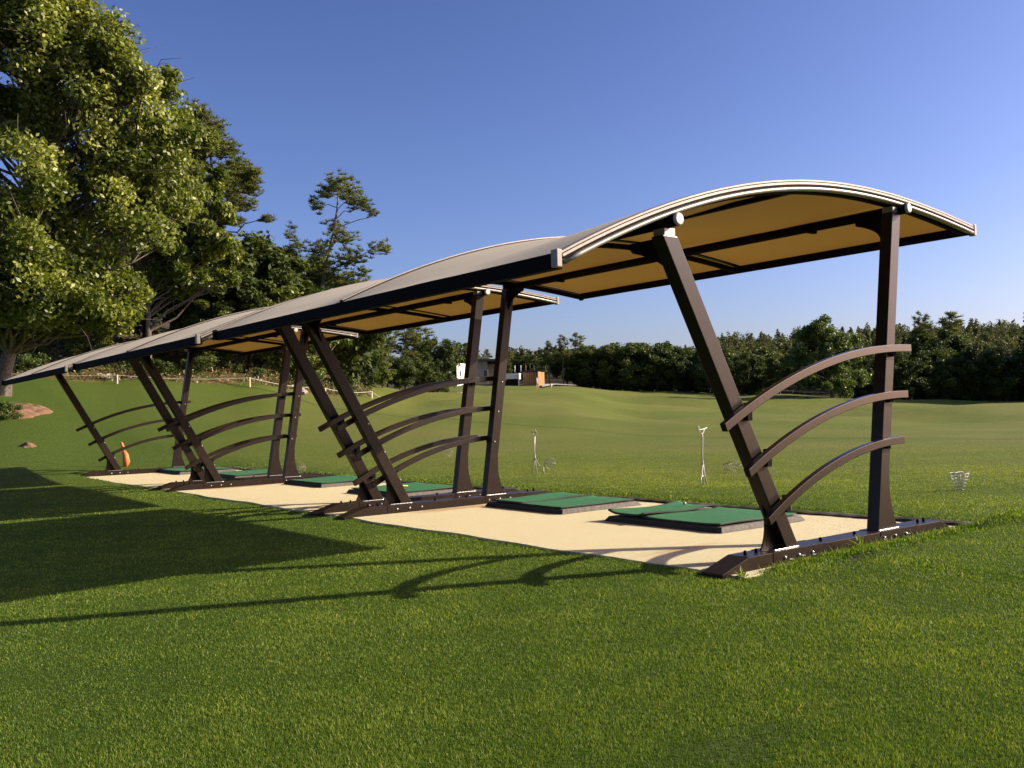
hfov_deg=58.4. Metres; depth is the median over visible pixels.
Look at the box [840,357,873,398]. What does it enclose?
broadleaf tree
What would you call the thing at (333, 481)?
practice mat
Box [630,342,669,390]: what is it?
broadleaf tree
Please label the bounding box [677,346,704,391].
broadleaf tree
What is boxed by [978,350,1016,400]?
broadleaf tree
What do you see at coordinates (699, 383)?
broadleaf tree
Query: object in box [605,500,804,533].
practice mat
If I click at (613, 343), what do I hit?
broadleaf tree
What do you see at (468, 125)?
sky
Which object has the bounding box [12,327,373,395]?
ground scrub
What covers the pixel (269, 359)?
broadleaf tree
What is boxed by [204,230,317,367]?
broadleaf tree
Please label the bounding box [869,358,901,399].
broadleaf tree
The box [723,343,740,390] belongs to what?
broadleaf tree
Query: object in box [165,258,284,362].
broadleaf tree
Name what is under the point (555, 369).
broadleaf tree
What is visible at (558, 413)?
ground
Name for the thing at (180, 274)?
oak tree
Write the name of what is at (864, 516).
soil edge
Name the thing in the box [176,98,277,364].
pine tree
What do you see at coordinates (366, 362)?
broadleaf tree
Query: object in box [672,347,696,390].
broadleaf tree
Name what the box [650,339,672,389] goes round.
broadleaf tree
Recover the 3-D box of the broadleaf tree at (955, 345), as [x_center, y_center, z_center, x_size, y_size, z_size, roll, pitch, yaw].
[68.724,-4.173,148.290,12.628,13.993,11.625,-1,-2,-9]
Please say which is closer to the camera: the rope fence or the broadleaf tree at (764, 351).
the rope fence
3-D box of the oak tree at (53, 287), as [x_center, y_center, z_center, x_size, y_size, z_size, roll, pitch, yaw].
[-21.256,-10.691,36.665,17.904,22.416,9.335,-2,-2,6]
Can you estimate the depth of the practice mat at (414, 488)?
15.85 m
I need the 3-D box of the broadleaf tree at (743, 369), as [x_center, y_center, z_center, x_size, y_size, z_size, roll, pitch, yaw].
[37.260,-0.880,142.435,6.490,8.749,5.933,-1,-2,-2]
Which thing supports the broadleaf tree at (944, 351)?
on the ground at (558, 413)
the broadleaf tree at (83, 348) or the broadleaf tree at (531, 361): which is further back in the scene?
the broadleaf tree at (531, 361)
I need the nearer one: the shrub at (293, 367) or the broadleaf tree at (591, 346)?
the shrub at (293, 367)
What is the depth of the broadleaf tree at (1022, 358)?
132.22 m
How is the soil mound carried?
on the ground at (558, 413)
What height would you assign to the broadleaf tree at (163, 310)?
8.143 m
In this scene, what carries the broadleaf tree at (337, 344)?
on the ground at (558, 413)
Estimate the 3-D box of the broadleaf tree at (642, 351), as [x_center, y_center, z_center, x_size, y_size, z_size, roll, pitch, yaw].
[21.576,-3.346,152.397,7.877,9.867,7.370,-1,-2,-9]
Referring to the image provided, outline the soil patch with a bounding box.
[20,442,36,447]
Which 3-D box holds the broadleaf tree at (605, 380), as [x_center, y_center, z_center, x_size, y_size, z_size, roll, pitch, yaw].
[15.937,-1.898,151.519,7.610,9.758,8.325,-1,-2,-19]
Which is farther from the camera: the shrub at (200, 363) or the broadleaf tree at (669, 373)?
the broadleaf tree at (669, 373)
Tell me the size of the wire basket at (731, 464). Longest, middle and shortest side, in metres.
0.365 x 0.269 x 0.267 m
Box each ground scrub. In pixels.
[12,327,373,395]
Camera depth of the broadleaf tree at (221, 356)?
57.87 m
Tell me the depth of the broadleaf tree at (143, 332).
71.84 m
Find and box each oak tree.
[0,0,212,396]
[102,106,271,370]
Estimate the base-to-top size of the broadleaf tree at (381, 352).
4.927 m
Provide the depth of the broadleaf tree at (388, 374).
83.70 m
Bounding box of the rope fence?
[54,375,389,399]
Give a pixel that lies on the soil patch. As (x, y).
(27, 445)
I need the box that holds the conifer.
[282,220,311,294]
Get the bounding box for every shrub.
[0,340,50,358]
[13,352,50,371]
[58,336,110,350]
[131,335,171,357]
[141,358,182,375]
[172,354,219,373]
[222,361,243,372]
[252,367,265,377]
[276,354,316,378]
[292,369,326,388]
[328,378,360,393]
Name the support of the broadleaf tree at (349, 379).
on the ground at (558, 413)
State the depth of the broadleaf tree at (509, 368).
168.88 m
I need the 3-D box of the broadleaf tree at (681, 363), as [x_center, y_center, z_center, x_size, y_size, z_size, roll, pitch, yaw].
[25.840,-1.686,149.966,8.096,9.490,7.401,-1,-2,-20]
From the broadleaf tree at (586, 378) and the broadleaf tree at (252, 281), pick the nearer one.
the broadleaf tree at (252, 281)
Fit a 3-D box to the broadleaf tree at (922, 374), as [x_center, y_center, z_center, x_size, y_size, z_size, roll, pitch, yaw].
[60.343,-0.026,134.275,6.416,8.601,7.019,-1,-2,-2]
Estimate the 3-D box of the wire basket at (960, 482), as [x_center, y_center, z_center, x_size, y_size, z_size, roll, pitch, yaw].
[6.597,1.422,13.516,0.272,0.262,0.272,0,-2,-38]
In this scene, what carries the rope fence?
on the ground at (558, 413)
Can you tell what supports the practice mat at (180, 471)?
on the slab
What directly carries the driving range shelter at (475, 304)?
on the slab
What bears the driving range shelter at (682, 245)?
on the slab
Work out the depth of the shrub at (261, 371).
55.39 m
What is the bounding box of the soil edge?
[224,466,972,525]
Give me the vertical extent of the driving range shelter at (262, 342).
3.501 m
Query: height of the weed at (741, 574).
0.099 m
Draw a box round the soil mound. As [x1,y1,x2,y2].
[0,403,52,419]
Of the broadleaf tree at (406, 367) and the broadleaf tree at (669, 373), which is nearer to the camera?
the broadleaf tree at (406, 367)
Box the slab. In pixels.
[89,470,954,578]
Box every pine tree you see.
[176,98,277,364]
[301,168,392,354]
[381,331,398,387]
[386,327,424,388]
[407,326,440,378]
[481,349,492,358]
[537,340,556,383]
[553,335,573,385]
[568,332,587,386]
[908,310,938,353]
[933,310,977,355]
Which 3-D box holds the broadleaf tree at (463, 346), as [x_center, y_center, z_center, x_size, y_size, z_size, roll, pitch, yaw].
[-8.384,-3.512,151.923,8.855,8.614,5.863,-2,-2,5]
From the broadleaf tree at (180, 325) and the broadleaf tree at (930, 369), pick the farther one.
the broadleaf tree at (930, 369)
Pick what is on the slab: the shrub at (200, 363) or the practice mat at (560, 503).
the practice mat at (560, 503)
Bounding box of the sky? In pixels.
[0,0,1023,372]
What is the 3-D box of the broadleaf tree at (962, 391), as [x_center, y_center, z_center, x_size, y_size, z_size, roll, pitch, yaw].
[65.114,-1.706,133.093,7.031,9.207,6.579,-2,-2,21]
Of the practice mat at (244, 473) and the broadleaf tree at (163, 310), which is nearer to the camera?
the practice mat at (244, 473)
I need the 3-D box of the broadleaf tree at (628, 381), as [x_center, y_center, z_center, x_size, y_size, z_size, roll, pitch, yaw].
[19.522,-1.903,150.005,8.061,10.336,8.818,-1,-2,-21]
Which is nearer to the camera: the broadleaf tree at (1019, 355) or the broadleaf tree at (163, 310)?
the broadleaf tree at (163, 310)
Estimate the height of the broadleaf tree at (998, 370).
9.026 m
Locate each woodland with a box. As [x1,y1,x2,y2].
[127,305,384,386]
[1019,313,1023,363]
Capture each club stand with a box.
[531,430,543,474]
[697,426,707,485]
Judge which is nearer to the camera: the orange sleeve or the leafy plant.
the orange sleeve
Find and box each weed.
[735,566,750,578]
[845,533,868,545]
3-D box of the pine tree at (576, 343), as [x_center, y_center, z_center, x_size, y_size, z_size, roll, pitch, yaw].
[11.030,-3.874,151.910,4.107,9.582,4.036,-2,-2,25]
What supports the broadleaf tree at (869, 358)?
on the ground at (558, 413)
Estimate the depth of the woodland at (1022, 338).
122.50 m
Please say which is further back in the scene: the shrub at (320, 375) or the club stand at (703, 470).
the shrub at (320, 375)
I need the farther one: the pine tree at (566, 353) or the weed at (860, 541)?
the pine tree at (566, 353)
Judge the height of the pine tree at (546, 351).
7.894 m
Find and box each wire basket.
[544,458,555,468]
[723,460,741,471]
[949,472,968,489]
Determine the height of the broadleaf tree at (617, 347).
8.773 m
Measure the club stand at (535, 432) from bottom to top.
0.945 m
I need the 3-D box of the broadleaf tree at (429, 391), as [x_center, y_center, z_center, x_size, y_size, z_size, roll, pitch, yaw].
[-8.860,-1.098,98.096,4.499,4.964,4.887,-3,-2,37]
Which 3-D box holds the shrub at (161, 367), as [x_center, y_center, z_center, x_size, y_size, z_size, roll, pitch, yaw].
[-20.550,-0.998,53.798,2.369,1.259,2.599,-1,-2,-19]
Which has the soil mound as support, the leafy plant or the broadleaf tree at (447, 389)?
the leafy plant
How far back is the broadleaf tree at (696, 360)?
149.07 m
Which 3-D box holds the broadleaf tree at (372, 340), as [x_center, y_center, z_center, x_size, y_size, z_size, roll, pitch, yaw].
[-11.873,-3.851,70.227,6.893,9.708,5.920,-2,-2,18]
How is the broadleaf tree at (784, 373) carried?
on the ground at (558, 413)
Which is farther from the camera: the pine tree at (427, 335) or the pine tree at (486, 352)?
the pine tree at (486, 352)
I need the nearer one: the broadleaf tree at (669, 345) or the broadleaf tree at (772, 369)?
the broadleaf tree at (772, 369)
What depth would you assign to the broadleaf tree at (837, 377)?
120.99 m
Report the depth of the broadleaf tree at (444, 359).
95.51 m
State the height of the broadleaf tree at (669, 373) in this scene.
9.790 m
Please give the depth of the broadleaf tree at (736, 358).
148.51 m
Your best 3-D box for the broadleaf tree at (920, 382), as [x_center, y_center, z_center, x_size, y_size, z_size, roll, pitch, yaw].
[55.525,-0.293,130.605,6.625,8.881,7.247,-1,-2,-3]
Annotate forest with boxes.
[508,318,1023,390]
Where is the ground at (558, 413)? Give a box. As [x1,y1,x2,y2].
[0,321,1023,767]
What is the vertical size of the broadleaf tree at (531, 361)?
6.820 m
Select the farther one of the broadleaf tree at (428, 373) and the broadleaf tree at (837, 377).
the broadleaf tree at (837, 377)
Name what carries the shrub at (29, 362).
on the ground at (558, 413)
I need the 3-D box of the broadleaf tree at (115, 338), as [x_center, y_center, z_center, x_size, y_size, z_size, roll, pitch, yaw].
[-26.999,-6.024,62.299,7.644,8.856,7.705,0,-2,-40]
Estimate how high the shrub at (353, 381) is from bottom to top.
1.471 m
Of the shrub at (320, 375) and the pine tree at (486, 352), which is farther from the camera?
the pine tree at (486, 352)
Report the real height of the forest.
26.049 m
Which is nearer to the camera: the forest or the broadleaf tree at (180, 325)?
the broadleaf tree at (180, 325)
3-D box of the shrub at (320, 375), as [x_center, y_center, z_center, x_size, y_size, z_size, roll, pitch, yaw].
[-12.715,-0.163,56.631,2.387,1.755,2.764,0,-2,-31]
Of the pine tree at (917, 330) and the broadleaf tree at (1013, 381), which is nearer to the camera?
the broadleaf tree at (1013, 381)
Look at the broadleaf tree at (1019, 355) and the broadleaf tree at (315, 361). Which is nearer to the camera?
the broadleaf tree at (315, 361)
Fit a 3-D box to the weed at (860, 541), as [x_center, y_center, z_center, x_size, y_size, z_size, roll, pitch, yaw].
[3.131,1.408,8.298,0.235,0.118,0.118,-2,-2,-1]
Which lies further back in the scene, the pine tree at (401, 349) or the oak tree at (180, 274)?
the pine tree at (401, 349)
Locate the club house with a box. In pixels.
[457,359,494,385]
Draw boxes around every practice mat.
[158,467,235,474]
[218,469,267,477]
[284,475,385,487]
[346,482,452,496]
[485,492,640,513]
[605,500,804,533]
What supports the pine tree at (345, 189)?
on the ground at (558, 413)
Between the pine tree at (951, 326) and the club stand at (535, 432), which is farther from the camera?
the pine tree at (951, 326)
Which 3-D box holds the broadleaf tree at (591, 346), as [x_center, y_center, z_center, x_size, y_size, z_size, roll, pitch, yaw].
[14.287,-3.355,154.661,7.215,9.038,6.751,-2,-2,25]
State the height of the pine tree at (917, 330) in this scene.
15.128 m
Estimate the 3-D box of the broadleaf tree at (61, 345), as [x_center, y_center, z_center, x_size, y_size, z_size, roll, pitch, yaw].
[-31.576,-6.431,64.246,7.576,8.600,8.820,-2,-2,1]
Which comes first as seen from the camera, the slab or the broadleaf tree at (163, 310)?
the slab
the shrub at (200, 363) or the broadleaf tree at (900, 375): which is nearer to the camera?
the shrub at (200, 363)
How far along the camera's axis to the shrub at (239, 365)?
56.85 m
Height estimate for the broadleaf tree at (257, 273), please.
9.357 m
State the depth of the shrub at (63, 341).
59.44 m
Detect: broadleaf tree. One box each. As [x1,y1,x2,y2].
[57,245,68,349]
[63,329,117,355]
[89,248,155,344]
[99,224,145,337]
[133,252,194,357]
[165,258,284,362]
[172,321,189,330]
[183,299,240,370]
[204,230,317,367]
[241,285,312,372]
[253,244,303,278]
[281,341,332,372]
[299,253,350,353]
[302,285,352,388]
[334,332,389,386]
[343,355,355,380]
[345,349,383,381]
[371,352,396,387]
[386,353,419,389]
[400,355,445,386]
[413,369,449,391]
[416,336,463,391]
[436,387,449,391]
[449,342,484,376]
[506,361,512,372]
[508,354,529,382]
[518,354,549,377]
[546,349,574,385]
[562,348,597,387]
[568,347,608,387]
[580,341,598,388]
[589,345,624,389]
[590,345,622,389]
[607,342,650,390]
[609,342,637,389]
[621,338,656,390]
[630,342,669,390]
[637,343,676,390]
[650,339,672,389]
[652,341,683,390]
[652,345,695,390]
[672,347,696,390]
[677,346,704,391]
[682,351,704,391]
[689,346,739,392]
[690,356,711,393]
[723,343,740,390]
[729,354,754,384]
[731,352,764,394]
[750,347,777,392]
[760,357,793,393]
[779,363,796,393]
[780,314,872,397]
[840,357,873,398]
[852,354,874,391]
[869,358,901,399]
[893,352,929,399]
[894,359,915,399]
[899,327,978,362]
[901,350,940,399]
[908,357,946,399]
[920,346,968,398]
[921,348,961,399]
[943,349,979,400]
[948,345,996,400]
[961,349,1008,400]
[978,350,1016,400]
[981,342,1023,400]
[1006,349,1023,400]
[1009,345,1023,398]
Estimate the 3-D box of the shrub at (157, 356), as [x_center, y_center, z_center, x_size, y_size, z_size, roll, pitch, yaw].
[-24.170,-2.406,61.149,2.937,2.018,3.222,-3,-2,33]
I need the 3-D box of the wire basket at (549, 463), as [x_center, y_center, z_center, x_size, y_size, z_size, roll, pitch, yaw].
[0.845,1.802,20.754,0.269,0.267,0.365,-1,-6,-21]
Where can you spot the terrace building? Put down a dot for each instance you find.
(528, 377)
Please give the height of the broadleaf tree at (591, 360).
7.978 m
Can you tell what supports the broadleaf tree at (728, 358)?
on the ground at (558, 413)
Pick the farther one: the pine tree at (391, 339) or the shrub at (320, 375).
the pine tree at (391, 339)
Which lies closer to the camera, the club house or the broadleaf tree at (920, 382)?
the broadleaf tree at (920, 382)
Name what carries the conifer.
on the ground at (558, 413)
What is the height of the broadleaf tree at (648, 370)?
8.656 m
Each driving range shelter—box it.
[1,326,357,489]
[73,285,558,515]
[212,179,976,578]
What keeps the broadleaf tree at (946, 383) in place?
on the ground at (558, 413)
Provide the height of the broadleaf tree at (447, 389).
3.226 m
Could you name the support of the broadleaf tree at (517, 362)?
on the ground at (558, 413)
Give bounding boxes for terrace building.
[505,370,544,385]
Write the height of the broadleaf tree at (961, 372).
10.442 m
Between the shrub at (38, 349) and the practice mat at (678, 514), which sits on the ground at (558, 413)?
the shrub at (38, 349)
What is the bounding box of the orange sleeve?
[120,442,129,466]
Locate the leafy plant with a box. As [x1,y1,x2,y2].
[0,399,23,419]

